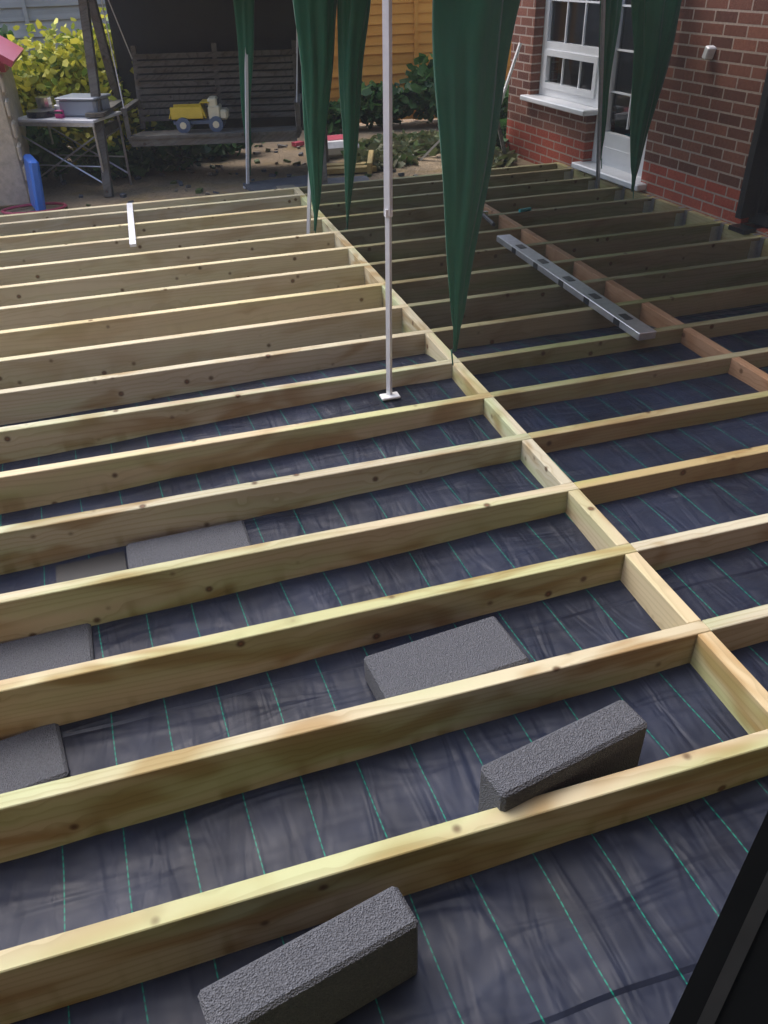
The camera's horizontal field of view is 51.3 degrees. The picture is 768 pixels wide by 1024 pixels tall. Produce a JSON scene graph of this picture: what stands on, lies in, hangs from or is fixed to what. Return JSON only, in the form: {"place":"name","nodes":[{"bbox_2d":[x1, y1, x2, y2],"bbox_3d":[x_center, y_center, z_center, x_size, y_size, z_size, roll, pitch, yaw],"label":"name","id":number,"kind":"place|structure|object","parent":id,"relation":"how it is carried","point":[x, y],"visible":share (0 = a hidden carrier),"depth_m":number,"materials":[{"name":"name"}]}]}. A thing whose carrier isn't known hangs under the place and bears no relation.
{"place":"outdoors","nodes":[
{"label":"outdoors","id":0,"kind":"place"},
{"bbox_2d":[101,0,297,107],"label":"swing ropes","id":1,"kind":"object","parent":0,"point":[131,56],"visible":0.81,"depth_m":7.09,"materials":[{"name":"metal"}]},
{"bbox_2d":[0,118,533,214],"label":"soil","id":2,"kind":"structure","parent":0,"point":[152,184],"depth_m":7.84,"materials":[{"name":"soil"}]},
{"bbox_2d":[0,35,45,210],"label":"playhouse","id":3,"kind":"object","parent":2,"relation":"on","point":[20,179],"visible":0.98,"depth_m":6.79,"materials":[{"name":"beige plastic"}]},
{"bbox_2d":[1,202,66,214],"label":"red hose","id":4,"kind":"object","parent":2,"relation":"on","point":[29,204],"visible":0.73,"depth_m":6.88,"materials":[{"name":"plastic"}]},
{"bbox_2d":[0,0,108,126],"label":"grey fence","id":5,"kind":"object","parent":2,"relation":"on","point":[22,13],"visible":0.03,"depth_m":8.60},
{"bbox_2d":[18,93,131,184],"bbox_3d":[-2.835,-3.364,7.312,0.800,0.788,0.510,6,36,12],"label":"folding table","id":6,"kind":"object","parent":2,"relation":"on","point":[70,110],"visible":0.85,"depth_m":7.06,"materials":[{"name":"grey"}]},
{"bbox_2d":[7,7,156,164],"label":"euonymus leaves","id":7,"kind":"object","parent":2,"relation":"on","point":[48,68],"visible":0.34,"depth_m":7.61,"materials":[{"name":"plant"}]},
{"bbox_2d":[0,24,264,180],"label":"weed leaves","id":8,"kind":"object","parent":2,"relation":"on","point":[142,161],"visible":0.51,"depth_m":7.76,"materials":[{"name":"plant"}]},
{"bbox_2d":[0,187,297,222],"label":"joist","id":9,"kind":"object","parent":2,"relation":"on","point":[138,205],"visible":0.38,"depth_m":6.68,"materials":[{"name":"wood"}]},
{"bbox_2d":[78,0,328,196],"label":"swing seat","id":10,"kind":"object","parent":2,"relation":"on","point":[183,51],"visible":0.83,"depth_m":7.57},
{"bbox_2d":[169,96,229,132],"bbox_3d":[-1.695,-3.652,7.344,0.533,0.278,0.238,-3,35,-2],"label":"toy dump truck","id":11,"kind":"object","parent":10,"relation":"on","point":[185,117],"visible":1,"depth_m":7.28,"materials":[{"name":"beige"}]},
{"bbox_2d":[31,122,538,210],"bbox_3d":[-1.717,-3.569,8.223,6.750,0.070,3.008,-11,36,-13],"label":"ground debris","id":12,"kind":"object","parent":2,"relation":"on","point":[190,171],"visible":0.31,"depth_m":7.88,"materials":[{"name":"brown wood"}]},
{"bbox_2d":[276,185,294,188],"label":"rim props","id":13,"kind":"object","parent":2,"relation":"on","point":[284,186],"visible":0.21,"depth_m":7.04,"materials":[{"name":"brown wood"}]},
{"bbox_2d":[291,141,303,146],"bbox_3d":[-0.966,-4.130,8.972,0.080,0.040,0.120,28,45,36],"label":"red bit","id":14,"kind":"object","parent":2,"relation":"on","point":[297,143],"visible":1,"depth_m":8.94,"materials":[{"name":"plastic"}]},
{"bbox_2d":[243,175,368,190],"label":"paving slabs","id":15,"kind":"structure","parent":2,"relation":"on","point":[296,181],"depth_m":7.39,"materials":[{"name":"concrete"}]},
{"bbox_2d":[328,134,358,158],"bbox_3d":[-0.540,-3.874,8.480,0.504,0.204,0.354,-22,40,-27],"label":"toy","id":16,"kind":"object","parent":2,"relation":"on","point":[335,148],"visible":0.14,"depth_m":8.34,"materials":[{"name":"white plastic"}]},
{"bbox_2d":[327,134,342,140],"bbox_3d":[-0.510,-3.960,8.458,0.281,0.036,0.180,-22,40,-27],"label":"compost sack label","id":17,"kind":"object","parent":16,"relation":"attached to","point":[334,137],"visible":0.57,"depth_m":8.45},
{"bbox_2d":[327,162,365,166],"bbox_3d":[-0.453,-3.422,7.923,0.563,0.047,0.100,-4,35,-3],"label":"offcut","id":18,"kind":"object","parent":2,"relation":"on","point":[337,164],"visible":0.26,"depth_m":7.89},
{"bbox_2d":[327,165,376,173],"bbox_3d":[-0.404,-3.330,7.788,0.658,0.047,0.100,-6,35,-6],"label":"offcut","id":19,"kind":"object","parent":2,"relation":"on","point":[340,169],"visible":0.58,"depth_m":7.76,"materials":[{"name":"wood"}]},
{"bbox_2d":[367,150,373,173],"bbox_3d":[-0.134,-3.448,7.876,0.047,0.100,0.475,0,38,2],"label":"offcut","id":20,"kind":"object","parent":2,"relation":"on","point":[370,161],"visible":0.9,"depth_m":7.73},
{"bbox_2d":[0,303,767,1023],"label":"ground membrane","id":21,"kind":"object","parent":2,"relation":"on","point":[614,925],"visible":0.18,"depth_m":2.24,"materials":[{"name":"fabric"}]},
{"bbox_2d":[56,551,126,582],"bbox_3d":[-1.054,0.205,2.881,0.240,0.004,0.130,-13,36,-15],"label":"concrete block","id":22,"kind":"object","parent":21,"relation":"on","point":[100,565],"visible":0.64,"depth_m":2.88,"materials":[{"name":"grey concrete"}]},
{"bbox_2d":[0,194,304,235],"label":"joist","id":23,"kind":"object","parent":21,"relation":"on","point":[115,218],"visible":0.43,"depth_m":6.50,"materials":[{"name":"wood"}]},
{"bbox_2d":[0,205,311,250],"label":"joist","id":24,"kind":"object","parent":21,"relation":"on","point":[62,237],"depth_m":6.18,"materials":[{"name":"wood"}]},
{"bbox_2d":[0,217,326,266],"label":"joist","id":25,"kind":"object","parent":21,"relation":"on","point":[36,255],"visible":0.43,"depth_m":5.87,"materials":[{"name":"wood"}]},
{"bbox_2d":[127,203,136,246],"bbox_3d":[-1.931,-2.206,6.112,0.045,0.020,1.220,-10,36,-12],"label":"white batten","id":26,"kind":"object","parent":25,"relation":"on","point":[132,234],"visible":1,"depth_m":6.01,"materials":[{"name":"paint"}]},
{"bbox_2d":[0,231,339,285],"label":"joist","id":27,"kind":"object","parent":21,"relation":"on","point":[29,273],"visible":0.43,"depth_m":5.56,"materials":[{"name":"wood"}]},
{"bbox_2d":[0,246,353,306],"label":"joist","id":28,"kind":"object","parent":21,"relation":"on","point":[60,289],"visible":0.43,"depth_m":5.25,"materials":[{"name":"wood"}]},
{"bbox_2d":[0,263,369,330],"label":"joist","id":29,"kind":"object","parent":21,"relation":"on","point":[101,306],"visible":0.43,"depth_m":4.94,"materials":[{"name":"wood"}]},
{"bbox_2d":[0,282,384,357],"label":"joist","id":30,"kind":"object","parent":21,"relation":"on","point":[74,334],"depth_m":4.63,"materials":[{"name":"wood"}]},
{"bbox_2d":[0,304,408,389],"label":"joist","id":31,"kind":"object","parent":21,"relation":"on","point":[82,362],"visible":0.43,"depth_m":4.31,"materials":[{"name":"wood"}]},
{"bbox_2d":[0,329,432,424],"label":"joist","id":32,"kind":"object","parent":21,"relation":"on","point":[33,402],"visible":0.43,"depth_m":3.98,"materials":[{"name":"wood"}]},
{"bbox_2d":[0,358,459,463],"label":"joist","id":33,"kind":"object","parent":21,"relation":"on","point":[35,439],"visible":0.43,"depth_m":3.65,"materials":[{"name":"wood"}]},
{"bbox_2d":[0,393,492,513],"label":"joist","id":34,"kind":"object","parent":21,"relation":"on","point":[34,487],"visible":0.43,"depth_m":3.34,"materials":[{"name":"wood"}]},
{"bbox_2d":[0,433,531,574],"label":"joist","id":35,"kind":"object","parent":21,"relation":"on","point":[33,544],"visible":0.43,"depth_m":3.03,"materials":[{"name":"wood"}]},
{"bbox_2d":[0,483,578,643],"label":"joist","id":36,"kind":"object","parent":21,"relation":"on","point":[98,599],"visible":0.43,"depth_m":2.73,"materials":[{"name":"wood"}]},
{"bbox_2d":[294,188,303,193],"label":"noggin","id":37,"kind":"object","parent":21,"relation":"on","point":[297,191],"visible":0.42,"depth_m":6.89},
{"bbox_2d":[300,195,311,205],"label":"noggin","id":38,"kind":"object","parent":21,"relation":"on","point":[303,199],"visible":0.22,"depth_m":6.69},
{"bbox_2d":[311,207,324,218],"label":"noggin","id":39,"kind":"object","parent":21,"relation":"on","point":[320,214],"visible":0.22,"depth_m":6.30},
{"bbox_2d":[0,543,636,740],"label":"joist","id":40,"kind":"object","parent":21,"relation":"on","point":[64,695],"visible":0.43,"depth_m":2.42,"materials":[{"name":"wood"}]},
{"bbox_2d":[0,521,646,1023],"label":"concrete blocks","id":41,"kind":"object","parent":21,"relation":"on","point":[342,965],"depth_m":1.93,"materials":[{"name":"concrete"}]},
{"bbox_2d":[322,219,337,231],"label":"noggin","id":42,"kind":"object","parent":21,"relation":"on","point":[328,225],"visible":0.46,"depth_m":6.01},
{"bbox_2d":[334,233,351,247],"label":"noggin","id":43,"kind":"object","parent":21,"relation":"on","point":[341,240],"visible":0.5,"depth_m":5.70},
{"bbox_2d":[0,621,710,862],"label":"joist","id":44,"kind":"object","parent":21,"relation":"on","point":[35,819],"visible":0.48,"depth_m":2.10,"materials":[{"name":"wood"}]},
{"bbox_2d":[348,248,367,264],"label":"noggin","id":45,"kind":"object","parent":21,"relation":"on","point":[355,256],"visible":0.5,"depth_m":5.39,"materials":[{"name":"wood"}]},
{"bbox_2d":[364,265,384,284],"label":"noggin","id":46,"kind":"object","parent":21,"relation":"on","point":[372,275],"visible":0.4,"depth_m":5.07,"materials":[{"name":"wood"}]},
{"bbox_2d":[0,729,767,1023],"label":"joist","id":47,"kind":"object","parent":21,"relation":"on","point":[55,972],"depth_m":1.78,"materials":[{"name":"wood"}]},
{"bbox_2d":[382,285,405,306],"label":"noggin","id":48,"kind":"object","parent":21,"relation":"on","point":[397,299],"visible":0.34,"depth_m":4.71,"materials":[{"name":"wood"}]},
{"bbox_2d":[402,307,429,332],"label":"noggin","id":49,"kind":"object","parent":21,"relation":"on","point":[412,321],"visible":0.48,"depth_m":4.45,"materials":[{"name":"wood"}]},
{"bbox_2d":[305,168,570,203],"bbox_3d":[0.521,-2.841,7.115,2.486,0.200,0.047,-11,36,-13],"label":"joist","id":50,"kind":"object","parent":21,"relation":"on","point":[335,196],"visible":0.42,"depth_m":7.03,"materials":[{"name":"wood"}]},
{"bbox_2d":[425,333,456,360],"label":"noggin","id":51,"kind":"object","parent":21,"relation":"on","point":[436,349],"visible":0.48,"depth_m":4.12,"materials":[{"name":"wood"}]},
{"bbox_2d":[319,177,595,216],"bbox_3d":[0.650,-2.628,6.802,2.514,0.200,0.047,-11,36,-13],"label":"joist","id":52,"kind":"object","parent":21,"relation":"on","point":[437,198],"visible":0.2,"depth_m":6.71,"materials":[{"name":"wood"}]},
{"bbox_2d":[452,362,488,395],"bbox_3d":[0.409,-0.554,3.829,0.047,0.198,0.352,-11,36,-13],"label":"noggin","id":53,"kind":"object","parent":21,"relation":"on","point":[467,382],"visible":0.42,"depth_m":3.79,"materials":[{"name":"wood"}]},
{"bbox_2d":[326,186,622,230],"bbox_3d":[0.779,-2.414,6.489,2.542,0.200,0.047,-11,36,-13],"label":"joist","id":54,"kind":"object","parent":21,"relation":"on","point":[403,216],"visible":0.42,"depth_m":6.47,"materials":[{"name":"wood"}]},
{"bbox_2d":[483,203,500,213],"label":"noggin","id":55,"kind":"object","parent":21,"relation":"on","point":[490,209],"visible":0.28,"depth_m":6.25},
{"bbox_2d":[339,197,651,245],"bbox_3d":[0.909,-2.201,6.176,2.570,0.200,0.047,-11,36,-13],"label":"joist","id":56,"kind":"object","parent":21,"relation":"on","point":[404,231],"visible":0.48,"depth_m":6.16,"materials":[{"name":"wood"}]},
{"bbox_2d":[482,211,494,226],"bbox_3d":[0.755,-2.188,5.948,0.152,0.051,0.310,-11,36,-13],"label":"hammer","id":57,"kind":"object","parent":56,"relation":"on","point":[487,218],"visible":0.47,"depth_m":5.94,"materials":[{"name":"grey"}]},
{"bbox_2d":[518,207,541,212],"bbox_3d":[1.132,-2.335,6.160,0.215,0.028,0.028,-18,38,-22],"label":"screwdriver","id":58,"kind":"object","parent":56,"relation":"on","point":[524,209],"visible":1,"depth_m":6.13,"materials":[{"name":"teal"}]},
{"bbox_2d":[483,397,525,437],"bbox_3d":[0.524,-0.338,3.513,0.047,0.198,0.352,-11,36,-13],"label":"noggin","id":59,"kind":"object","parent":21,"relation":"on","point":[500,419],"visible":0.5,"depth_m":3.48,"materials":[{"name":"wood"}]},
{"bbox_2d":[498,215,522,228],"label":"noggin","id":60,"kind":"object","parent":21,"relation":"on","point":[505,221],"visible":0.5,"depth_m":6.01,"materials":[{"name":"wood"}]},
{"bbox_2d":[353,209,683,262],"bbox_3d":[1.038,-1.987,5.864,2.598,0.200,0.047,-11,36,-13],"label":"joist","id":61,"kind":"object","parent":21,"relation":"on","point":[408,248],"visible":0.48,"depth_m":5.85,"materials":[{"name":"wood"}]},
{"bbox_2d":[520,228,547,243],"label":"noggin","id":62,"kind":"object","parent":21,"relation":"on","point":[528,236],"visible":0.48,"depth_m":5.69,"materials":[{"name":"wood"}]},
{"bbox_2d":[369,221,719,280],"bbox_3d":[1.167,-1.773,5.551,2.626,0.200,0.047,-11,36,-13],"label":"joist","id":63,"kind":"object","parent":21,"relation":"on","point":[436,265],"visible":0.48,"depth_m":5.54,"materials":[{"name":"wood"}]},
{"bbox_2d":[496,234,655,340],"bbox_3d":[1.081,-1.397,4.801,0.102,0.043,1.850,-11,36,-12],"label":"spirit level","id":64,"kind":"object","parent":63,"relation":"on","point":[625,321],"visible":1,"depth_m":4.59,"materials":[{"name":"metal"}]},
{"bbox_2d":[545,244,574,260],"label":"noggin","id":65,"kind":"object","parent":21,"relation":"on","point":[553,252],"visible":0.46,"depth_m":5.37,"materials":[{"name":"wood"}]},
{"bbox_2d":[392,236,759,303],"bbox_3d":[1.296,-1.560,5.238,2.654,0.200,0.047,-11,36,-13],"label":"joist","id":66,"kind":"object","parent":21,"relation":"on","point":[417,290],"visible":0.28,"depth_m":5.21,"materials":[{"name":"wood"}]},
{"bbox_2d":[407,256,767,328],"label":"joist","id":67,"kind":"object","parent":21,"relation":"on","point":[433,314],"visible":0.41,"depth_m":4.84,"materials":[{"name":"wood"}]},
{"bbox_2d":[572,261,605,280],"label":"noggin","id":68,"kind":"object","parent":21,"relation":"on","point":[582,271],"visible":0.46,"depth_m":5.05,"materials":[{"name":"wood"}]},
{"bbox_2d":[604,280,642,302],"bbox_3d":[1.413,-1.224,4.750,0.047,0.196,0.352,-11,36,-13],"label":"noggin","id":69,"kind":"object","parent":21,"relation":"on","point":[614,292],"visible":0.46,"depth_m":4.74,"materials":[{"name":"wood"}]},
{"bbox_2d":[639,302,683,327],"bbox_3d":[1.528,-1.008,4.434,0.047,0.196,0.352,-11,36,-13],"label":"noggin","id":70,"kind":"object","parent":21,"relation":"on","point":[653,315],"visible":0.48,"depth_m":4.42,"materials":[{"name":"wood"}]},
{"bbox_3d":[0.575,-3.733,4.772,2.657,0.751,4.696,-11,36,-13],"label":"gazebo","id":71,"kind":"object","parent":21,"relation":"on","visible":0},
{"bbox_2d":[233,0,254,181],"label":"drape","id":72,"kind":"object","parent":71,"relation":"hanging from","point":[244,13],"visible":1,"depth_m":6.81,"materials":[{"name":"fabric"}]},
{"bbox_2d":[293,0,336,232],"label":"drape","id":73,"kind":"object","parent":71,"relation":"hanging from","point":[315,20],"visible":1,"depth_m":5.40,"materials":[{"name":"fabric"}]},
{"bbox_2d":[337,0,370,229],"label":"drape","id":74,"kind":"object","parent":71,"relation":"hanging from","point":[352,20],"visible":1,"depth_m":5.45,"materials":[{"name":"fabric"}]},
{"bbox_2d":[432,0,520,364],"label":"drape","id":75,"kind":"object","parent":71,"relation":"hanging from","point":[471,41],"visible":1,"depth_m":3.22,"materials":[{"name":"fabric"}]},
{"bbox_2d":[599,0,621,168],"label":"drape","id":76,"kind":"object","parent":71,"relation":"hanging from","point":[613,14],"visible":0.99,"depth_m":6.13,"materials":[{"name":"fabric"}]},
{"bbox_2d":[630,0,681,198],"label":"drape","id":77,"kind":"object","parent":71,"relation":"hanging from","point":[654,25],"visible":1,"depth_m":5.88,"materials":[{"name":"fabric"}]},
{"bbox_2d":[327,53,508,148],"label":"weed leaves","id":78,"kind":"object","parent":2,"relation":"on","point":[417,93],"visible":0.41,"depth_m":9.48,"materials":[{"name":"plant"}]},
{"bbox_2d":[329,0,511,122],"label":"orange fence","id":79,"kind":"object","parent":2,"relation":"on","point":[411,30],"visible":0.08,"depth_m":9.60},
{"bbox_2d":[298,163,556,193],"bbox_3d":[0.439,-2.977,7.314,2.468,0.200,0.047,-11,36,-13],"label":"joist","id":80,"kind":"object","parent":2,"relation":"on","point":[425,178],"visible":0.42,"depth_m":7.22,"materials":[{"name":"wood"}]},
{"bbox_2d":[341,129,519,170],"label":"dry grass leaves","id":81,"kind":"object","parent":2,"relation":"on","point":[405,147],"visible":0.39,"depth_m":8.36,"materials":[{"name":"plant"}]},
{"bbox_2d":[419,43,521,160],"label":"leaning boards","id":82,"kind":"object","parent":2,"relation":"on","point":[501,139],"visible":0.26,"depth_m":7.78,"materials":[{"name":"white paint"}]},
{"bbox_2d":[521,439,572,487],"bbox_3d":[0.640,-0.121,3.197,0.047,0.198,0.352,-11,36,-13],"label":"noggin","id":83,"kind":"object","parent":2,"relation":"on","point":[544,469],"visible":0.52,"depth_m":3.16,"materials":[{"name":"wood"}]},
{"bbox_2d":[566,489,628,550],"bbox_3d":[0.756,0.095,2.881,0.047,0.198,0.352,-11,36,-13],"label":"noggin","id":84,"kind":"object","parent":2,"relation":"on","point":[596,527],"visible":0.52,"depth_m":2.84,"materials":[{"name":"wood"}]},
{"bbox_2d":[431,282,767,349],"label":"joist","id":85,"kind":"object","parent":2,"relation":"on","point":[531,326],"visible":0.41,"depth_m":4.46,"materials":[{"name":"wood"}]},
{"bbox_2d":[620,552,700,629],"bbox_3d":[0.872,0.311,2.565,0.047,0.198,0.352,-11,36,-13],"label":"noggin","id":86,"kind":"object","parent":2,"relation":"on","point":[661,602],"visible":0.52,"depth_m":2.53,"materials":[{"name":"wood"}]},
{"bbox_2d":[680,327,731,357],"bbox_3d":[1.644,-0.792,4.118,0.047,0.196,0.352,-11,36,-13],"label":"noggin","id":87,"kind":"object","parent":2,"relation":"on","point":[698,343],"visible":0.46,"depth_m":4.09,"materials":[{"name":"wood"}]},
{"bbox_2d":[690,631,767,733],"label":"noggin","id":88,"kind":"object","parent":2,"relation":"on","point":[735,686],"visible":0.52,"depth_m":2.22,"materials":[{"name":"wood"}]},
{"bbox_2d":[702,604,767,650],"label":"joist","id":89,"kind":"object","parent":2,"relation":"on","point":[739,629],"visible":0.43,"depth_m":2.39,"materials":[{"name":"wood"}]},
{"bbox_2d":[728,357,767,391],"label":"noggin","id":90,"kind":"object","parent":2,"relation":"on","point":[748,373],"visible":0.48,"depth_m":3.79,"materials":[{"name":"wood"}]},
{"bbox_3d":[1.196,1.352,-1.094,7.400,2.360,4.218,-11,36,-13],"label":"house","id":91,"kind":"object","parent":2,"relation":"on","visible":0},
{"bbox_2d":[549,0,767,214],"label":"window glass","id":92,"kind":"object","parent":91,"relation":"attached to","point":[620,102],"visible":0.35,"depth_m":6.95,"materials":[{"name":"glass"}]},
{"bbox_2d":[554,162,767,256],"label":"ledger","id":93,"kind":"object","parent":91,"relation":"attached to","point":[693,217],"visible":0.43,"depth_m":6.19,"materials":[{"name":"wood"}]},
{"bbox_2d":[564,166,767,258],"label":"joist hangers","id":94,"kind":"object","parent":93,"relation":"attached to","point":[755,249],"visible":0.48,"depth_m":6.09},
{"bbox_2d":[702,45,715,59],"bbox_3d":[2.252,-3.183,5.543,0.070,0.086,0.067,-13,36,-16],"label":"security sensor","id":95,"kind":"object","parent":91,"relation":"attached to","point":[709,52],"visible":1,"depth_m":5.52,"materials":[{"name":"white paint"}]},
{"bbox_2d":[669,811,767,1023],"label":"door frame","id":96,"kind":"object","parent":91,"relation":"attached to","point":[727,982],"visible":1,"depth_m":0.40,"materials":[{"name":"metal"}]},
{"bbox_2d":[728,68,767,234],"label":"door frame","id":97,"kind":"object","parent":91,"relation":"attached to","point":[752,197],"depth_m":5.47,"materials":[{"name":"black"}]},
{"bbox_2d":[757,100,767,147],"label":"door glass","id":98,"kind":"object","parent":97,"relation":"attached to","point":[763,139],"visible":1,"depth_m":5.27,"materials":[{"name":"black"}]},
{"bbox_2d":[243,0,399,400],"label":"white gazebo poles","id":99,"kind":"object","parent":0,"point":[389,394],"visible":0.85,"depth_m":3.34,"materials":[{"name":"metal"}]},
{"bbox_2d":[596,0,605,188],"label":"grey gazebo poles","id":100,"kind":"object","parent":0,"point":[601,70],"visible":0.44,"depth_m":6.31,"materials":[{"name":"metal"}]},
{"bbox_2d":[458,311,767,374],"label":"joist","id":101,"kind":"object","parent":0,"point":[545,354],"visible":0.41,"depth_m":4.11,"materials":[{"name":"wood"}]},
{"bbox_2d":[614,126,629,134],"bbox_3d":[4.157,-2.996,5.087,2.548,2.420,7.969,-13,36,-16],"label":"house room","id":102,"kind":"object","parent":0,"point":[621,130],"depth_m":8.68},
{"bbox_2d":[490,347,767,409],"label":"joist","id":103,"kind":"object","parent":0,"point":[588,386],"visible":0.41,"depth_m":3.77,"materials":[{"name":"wood"}]},
{"bbox_2d":[506,0,767,236],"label":"house wall","id":104,"kind":"structure","parent":0,"point":[700,133],"depth_m":5.86,"materials":[{"name":"brick"}]},
{"bbox_2d":[520,0,647,190],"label":"window door frames","id":105,"kind":"structure","parent":104,"relation":"in","point":[616,163],"depth_m":7.04,"materials":[{"name":"plastic"}]},
{"bbox_2d":[528,391,767,452],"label":"joist","id":106,"kind":"object","parent":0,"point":[576,435],"visible":0.43,"depth_m":3.43,"materials":[{"name":"wood"}]},
{"bbox_2d":[574,445,767,504],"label":"joist","id":107,"kind":"object","parent":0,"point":[604,489],"visible":0.43,"depth_m":3.08,"materials":[{"name":"wood"}]},
{"bbox_2d":[631,513,767,570],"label":"joist","id":108,"kind":"object","parent":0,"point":[661,552],"visible":0.43,"depth_m":2.74,"materials":[{"name":"wood"}]}
]}

